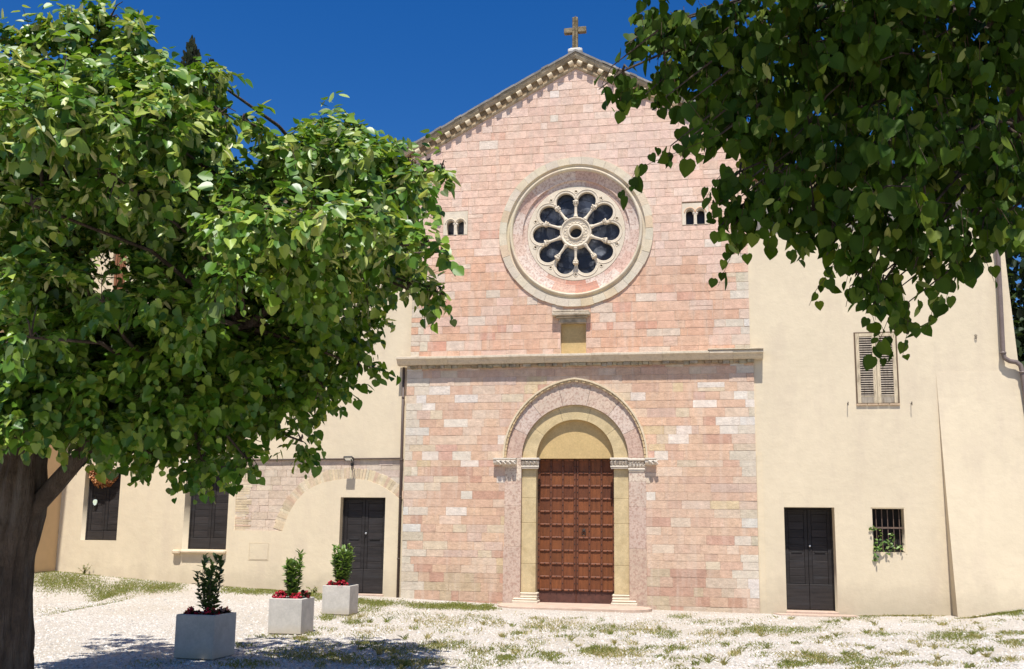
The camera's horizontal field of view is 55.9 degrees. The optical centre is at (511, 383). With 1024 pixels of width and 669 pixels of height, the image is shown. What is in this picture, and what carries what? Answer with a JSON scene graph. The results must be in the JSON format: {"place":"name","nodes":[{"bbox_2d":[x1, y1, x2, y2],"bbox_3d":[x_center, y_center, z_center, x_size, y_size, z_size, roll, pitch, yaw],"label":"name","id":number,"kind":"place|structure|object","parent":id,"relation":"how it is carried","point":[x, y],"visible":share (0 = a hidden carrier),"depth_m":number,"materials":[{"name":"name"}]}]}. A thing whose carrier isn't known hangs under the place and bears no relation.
{"place":"outdoors","nodes":[
{"label":"outdoors","id":0,"kind":"place"},
{"bbox_2d":[0,0,1023,315],"label":"sky","id":1,"kind":"structure","parent":0,"point":[406,68],"materials":[{"name":"blue"}]},
{"bbox_2d":[33,572,1023,668],"bbox_3d":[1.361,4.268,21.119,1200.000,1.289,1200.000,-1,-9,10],"label":"ground","id":2,"kind":"structure","parent":0,"point":[75,598],"depth_m":15.17,"materials":[{"name":"beige gravel"}]},
{"bbox_2d":[0,330,61,572],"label":"side house","id":3,"kind":"structure","parent":2,"relation":"on","point":[45,556],"depth_m":23.36,"materials":[{"name":"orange paint"}]},
{"bbox_2d":[80,564,90,573],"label":"weed","id":4,"kind":"object","parent":2,"relation":"on","point":[85,570],"visible":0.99,"depth_m":23.24,"materials":[{"name":"green plant"}]},
{"bbox_2d":[171,35,203,182],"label":"cypress tree","id":5,"kind":"object","parent":2,"relation":"on","point":[192,49],"visible":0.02,"depth_m":43.23,"materials":[{"name":"green plant"}]},
{"bbox_2d":[174,611,235,659],"bbox_3d":[-3.789,3.143,11.937,0.520,0.602,0.520,-1,-9,13],"label":"concrete planter","id":6,"kind":"object","parent":2,"relation":"on","point":[207,637],"visible":0.75,"depth_m":11.71,"materials":[{"name":"concrete"}]},
{"bbox_2d":[184,606,201,614],"bbox_3d":[-3.942,2.815,11.886,0.245,0.148,0.232,-1,-9,10],"label":"begonia plant","id":7,"kind":"object","parent":6,"relation":"in","point":[191,610],"visible":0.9,"depth_m":11.86,"materials":[{"name":"red plant"}]},
{"bbox_2d":[192,552,224,611],"bbox_3d":[-3.790,2.496,12.044,0.436,0.780,0.442,-1,-9,10],"label":"laurel shrub","id":8,"kind":"object","parent":6,"relation":"on","point":[207,596],"visible":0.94,"depth_m":12.02,"materials":[{"name":"green plant"}]},
{"bbox_2d":[200,607,219,614],"bbox_3d":[-3.697,2.805,11.832,0.253,0.134,0.248,-1,-9,10],"label":"begonia plant","id":9,"kind":"object","parent":6,"relation":"on","point":[211,611],"visible":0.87,"depth_m":11.81,"materials":[{"name":"red plant"}]},
{"bbox_2d":[216,606,231,614],"bbox_3d":[-3.610,2.842,12.073,0.211,0.128,0.217,4,-9,-23],"label":"begonia plant","id":10,"kind":"object","parent":6,"relation":"on","point":[224,610],"visible":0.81,"depth_m":12.05,"materials":[{"name":"red plant"}]},
{"bbox_2d":[203,58,218,156],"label":"cypress tree","id":11,"kind":"object","parent":2,"relation":"on","point":[211,60],"visible":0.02,"depth_m":44.50,"materials":[{"name":"green plant"}]},
{"bbox_2d":[0,0,463,668],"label":"lime tree","id":12,"kind":"object","parent":2,"relation":"on","point":[218,330],"visible":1,"depth_m":7.46,"materials":[{"name":"green plant"}]},
{"bbox_2d":[55,200,411,597],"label":"convent wing","id":13,"kind":"structure","parent":2,"relation":"on","point":[255,535],"depth_m":22.76,"materials":[{"name":"beige paint"}]},
{"bbox_2d":[85,474,120,539],"bbox_3d":[-9.987,2.977,23.783,0.980,1.738,0.100,-1,-9,10],"label":"shuttered window","id":14,"kind":"structure","parent":13,"relation":"in","point":[102,517],"depth_m":23.74,"materials":[{"name":"paint"}]},
{"bbox_2d":[89,462,117,488],"bbox_3d":[-10.061,2.178,23.791,0.826,0.822,0.301,-1,-9,10],"label":"dried leaf wreath","id":15,"kind":"object","parent":13,"relation":"attached to","point":[93,473],"visible":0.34,"depth_m":23.72,"materials":[{"name":"orange plant"}]},
{"bbox_2d":[114,245,126,288],"bbox_3d":[-9.922,-2.861,24.559,0.360,1.360,0.090,-1,-9,10],"label":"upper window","id":16,"kind":"structure","parent":13,"relation":"in","point":[117,258],"depth_m":24.55,"materials":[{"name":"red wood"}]},
{"bbox_2d":[188,465,229,548],"bbox_3d":[-7.240,2.953,23.380,1.147,2.084,0.100,-1,-9,10],"label":"shuttered window","id":17,"kind":"structure","parent":13,"relation":"in","point":[208,521],"depth_m":23.31,"materials":[{"name":"paint"}]},
{"bbox_2d":[343,456,353,468],"bbox_3d":[-3.759,1.833,22.415,0.210,0.281,0.354,-1,-9,10],"label":"wall floodlight","id":18,"kind":"object","parent":13,"relation":"attached to","point":[349,458],"depth_m":22.34,"materials":[{"name":"black metal"}]},
{"bbox_2d":[341,497,385,592],"bbox_3d":[-3.427,3.745,22.432,1.106,2.201,0.130,-1,-9,10],"label":"wing door","id":19,"kind":"structure","parent":13,"relation":"in","point":[363,525],"depth_m":22.43,"materials":[{"name":"paint"}]},
{"bbox_2d":[268,596,314,634],"bbox_3d":[-3.376,3.578,14.777,0.520,0.601,0.520,-1,-9,9],"label":"concrete planter","id":20,"kind":"object","parent":2,"relation":"on","point":[290,616],"visible":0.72,"depth_m":14.54,"materials":[{"name":"concrete"}]},
{"bbox_2d":[272,590,287,598],"bbox_3d":[-3.534,3.225,14.761,0.239,0.158,0.264,-1,-9,10],"label":"begonia plant","id":21,"kind":"object","parent":20,"relation":"on","point":[279,593],"visible":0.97,"depth_m":14.71,"materials":[{"name":"red plant"}]},
{"bbox_2d":[282,549,305,595],"bbox_3d":[-3.358,2.925,14.861,0.394,0.783,0.399,4,-9,-18],"label":"laurel shrub","id":22,"kind":"object","parent":20,"relation":"on","point":[291,574],"visible":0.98,"depth_m":14.78,"materials":[{"name":"green plant"}]},
{"bbox_2d":[288,592,302,598],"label":"begonia plant","id":23,"kind":"object","parent":20,"relation":"in","point":[295,595],"visible":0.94,"depth_m":14.64,"materials":[{"name":"red plant"}]},
{"bbox_2d":[300,590,310,597],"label":"begonia plant","id":24,"kind":"object","parent":20,"relation":"in","point":[305,593],"visible":0.92,"depth_m":14.81,"materials":[{"name":"red plant"}]},
{"bbox_2d":[322,584,358,614],"bbox_3d":[-3.178,4.029,17.873,0.520,0.602,0.520,-1,-9,8],"label":"concrete planter","id":25,"kind":"object","parent":2,"relation":"on","point":[340,600],"visible":0.75,"depth_m":17.64,"materials":[{"name":"concrete"}]},
{"bbox_2d":[326,580,336,584],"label":"begonia plant","id":26,"kind":"object","parent":25,"relation":"on","point":[330,582],"visible":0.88,"depth_m":17.82,"materials":[{"name":"red plant"}]},
{"bbox_2d":[330,543,354,581],"bbox_3d":[-3.155,3.365,17.955,0.476,0.807,0.458,-1,-9,10],"label":"laurel shrub","id":27,"kind":"object","parent":25,"relation":"on","point":[344,564],"visible":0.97,"depth_m":17.89,"materials":[{"name":"green plant"}]},
{"bbox_2d":[336,579,348,586],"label":"begonia plant","id":28,"kind":"object","parent":25,"relation":"in","point":[342,583],"visible":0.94,"depth_m":17.75,"materials":[{"name":"red plant"}]},
{"bbox_2d":[33,589,1023,668],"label":"gravel stones","id":29,"kind":"object","parent":2,"relation":"on","point":[347,667],"visible":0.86,"depth_m":13.37,"materials":[{"name":"beige gravel"}]},
{"bbox_2d":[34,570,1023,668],"bbox_3d":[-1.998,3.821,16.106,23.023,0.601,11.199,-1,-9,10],"label":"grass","id":30,"kind":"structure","parent":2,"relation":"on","point":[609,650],"depth_m":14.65,"materials":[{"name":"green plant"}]},
{"bbox_2d":[497,602,651,612],"bbox_3d":[1.337,4.860,20.663,3.300,0.220,1.420,-1,-9,10],"label":"stone step","id":31,"kind":"object","parent":2,"relation":"on","point":[584,607],"visible":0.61,"depth_m":20.23,"materials":[{"name":"beige stone"}]},
{"bbox_2d":[396,16,763,613],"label":"church","id":32,"kind":"structure","parent":2,"relation":"on","point":[580,414],"depth_m":21.83,"materials":[{"name":"stone"}]},
{"bbox_2d":[443,211,467,235],"bbox_3d":[-1.317,-3.770,23.007,0.590,0.595,0.296,-1,-9,10],"label":"twin window","id":33,"kind":"structure","parent":32,"relation":"in","point":[454,223],"depth_m":22.92,"materials":[{"name":"beige stone"}]},
{"bbox_2d":[537,459,575,602],"bbox_3d":[1.011,3.296,21.707,0.865,3.200,0.114,-1,-9,10],"label":"door leaf","id":34,"kind":"structure","parent":32,"relation":"in","point":[556,567],"depth_m":21.68,"materials":[{"name":"brown wood"}]},
{"bbox_2d":[499,157,652,306],"bbox_3d":[1.483,-3.506,22.432,3.576,3.576,0.326,-1,-9,10],"label":"rose window","id":35,"kind":"structure","parent":32,"relation":"in","point":[566,236],"depth_m":22.44,"materials":[{"name":"beige stone"}]},
{"bbox_2d":[576,459,613,603],"bbox_3d":[1.868,3.283,21.550,0.865,3.200,0.114,-1,-9,10],"label":"door leaf","id":36,"kind":"structure","parent":32,"relation":"in","point":[594,477],"depth_m":21.52,"materials":[{"name":"brown wood"}]},
{"bbox_2d":[682,203,708,224],"bbox_3d":[4.174,-3.820,21.996,0.585,0.525,0.296,-1,-9,10],"label":"twin window","id":37,"kind":"structure","parent":32,"relation":"in","point":[692,213],"depth_m":21.92,"materials":[{"name":"beige stone"}]},
{"bbox_2d":[594,0,1023,370],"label":"lime tree","id":38,"kind":"object","parent":2,"relation":"on","point":[859,73],"visible":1,"depth_m":5.12,"materials":[{"name":"green plant"}]},
{"bbox_2d":[773,613,857,617],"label":"paving slab","id":39,"kind":"structure","parent":2,"relation":"on","point":[815,615],"depth_m":19.86,"materials":[{"name":"beige stone"}]},
{"bbox_2d":[748,173,1023,616],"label":"rectory wing","id":40,"kind":"structure","parent":2,"relation":"on","point":[919,453],"depth_m":20.43,"materials":[{"name":"beige paint"}]},
{"bbox_2d":[784,508,834,610],"bbox_3d":[6.367,3.751,20.748,1.049,2.173,0.130,-1,-9,10],"label":"wing door","id":41,"kind":"structure","parent":40,"relation":"in","point":[809,559],"depth_m":20.73,"materials":[{"name":"paint"}]},
{"bbox_2d":[853,332,899,405],"bbox_3d":[7.809,-0.316,20.707,0.881,1.599,0.125,-1,-9,10],"label":"shuttered window","id":42,"kind":"structure","parent":40,"relation":"in","point":[879,385],"depth_m":20.66,"materials":[{"name":"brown wood"}]},
{"bbox_2d":[869,525,903,560],"bbox_3d":[7.780,3.332,20.091,0.660,0.760,0.183,0,-9,6],"label":"climbing plant","id":43,"kind":"object","parent":40,"relation":"attached to","point":[875,548],"visible":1,"depth_m":20.09,"materials":[{"name":"green plant"}]},
{"bbox_2d":[871,507,906,553],"bbox_3d":[7.891,3.086,20.297,0.685,0.961,0.316,-1,-9,10],"label":"barred window","id":44,"kind":"structure","parent":40,"relation":"in","point":[887,520],"depth_m":20.40,"materials":[{"name":"metal"}]},
{"bbox_2d":[1005,200,1023,366],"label":"evergreen tree","id":45,"kind":"object","parent":2,"relation":"on","point":[1015,289],"visible":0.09,"depth_m":24.74,"materials":[{"name":"green plant"}]}
]}

